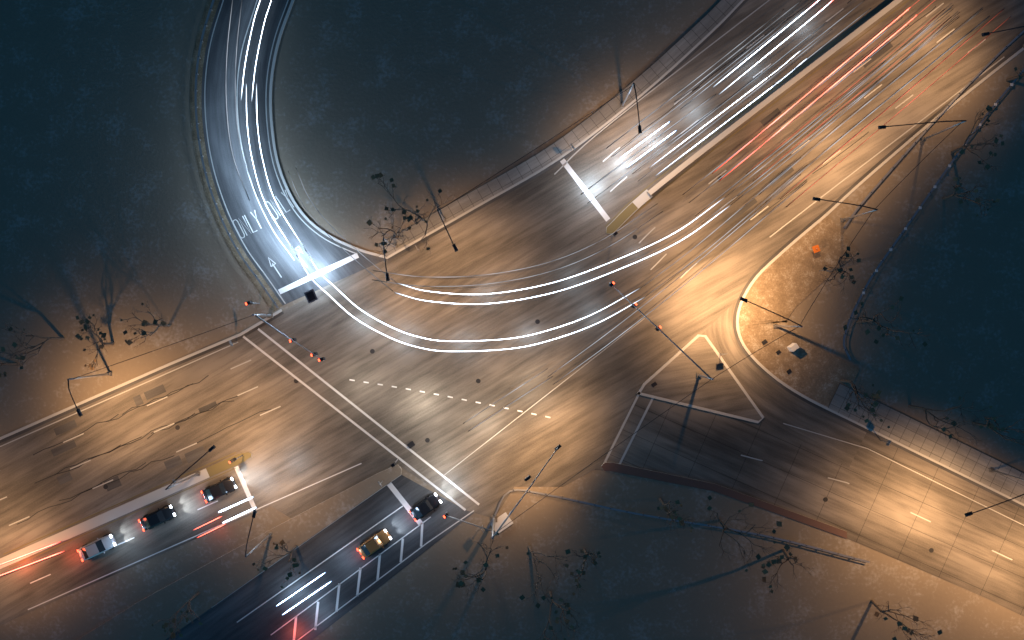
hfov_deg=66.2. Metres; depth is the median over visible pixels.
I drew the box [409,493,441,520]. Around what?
car
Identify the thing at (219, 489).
car
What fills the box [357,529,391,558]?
car
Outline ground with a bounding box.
[0,0,1023,639]
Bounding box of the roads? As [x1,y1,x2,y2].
[0,0,1023,639]
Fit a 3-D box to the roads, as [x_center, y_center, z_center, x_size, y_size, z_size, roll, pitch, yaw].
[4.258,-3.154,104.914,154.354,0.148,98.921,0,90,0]
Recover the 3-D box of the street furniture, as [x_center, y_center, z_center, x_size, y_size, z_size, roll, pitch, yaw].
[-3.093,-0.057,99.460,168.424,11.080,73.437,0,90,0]
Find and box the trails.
[0,0,1010,614]
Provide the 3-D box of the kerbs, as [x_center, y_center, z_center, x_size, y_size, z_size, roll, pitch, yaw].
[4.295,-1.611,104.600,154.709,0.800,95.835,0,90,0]
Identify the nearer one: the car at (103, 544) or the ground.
the car at (103, 544)
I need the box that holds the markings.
[0,0,1023,639]
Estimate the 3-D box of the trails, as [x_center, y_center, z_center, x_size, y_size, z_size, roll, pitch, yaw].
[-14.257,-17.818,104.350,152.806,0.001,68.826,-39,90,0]
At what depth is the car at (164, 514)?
104.02 m
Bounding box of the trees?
[0,66,1023,639]
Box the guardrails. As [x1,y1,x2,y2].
[195,0,1023,562]
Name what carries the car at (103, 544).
on the roads
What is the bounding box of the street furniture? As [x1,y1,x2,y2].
[67,26,1023,557]
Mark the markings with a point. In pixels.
(356, 256)
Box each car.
[77,534,116,561]
[138,504,176,530]
[201,477,237,502]
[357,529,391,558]
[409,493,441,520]
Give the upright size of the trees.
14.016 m
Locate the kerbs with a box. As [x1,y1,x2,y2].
[0,0,1023,639]
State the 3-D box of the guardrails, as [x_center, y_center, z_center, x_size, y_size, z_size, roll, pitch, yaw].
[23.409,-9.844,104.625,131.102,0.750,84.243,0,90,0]

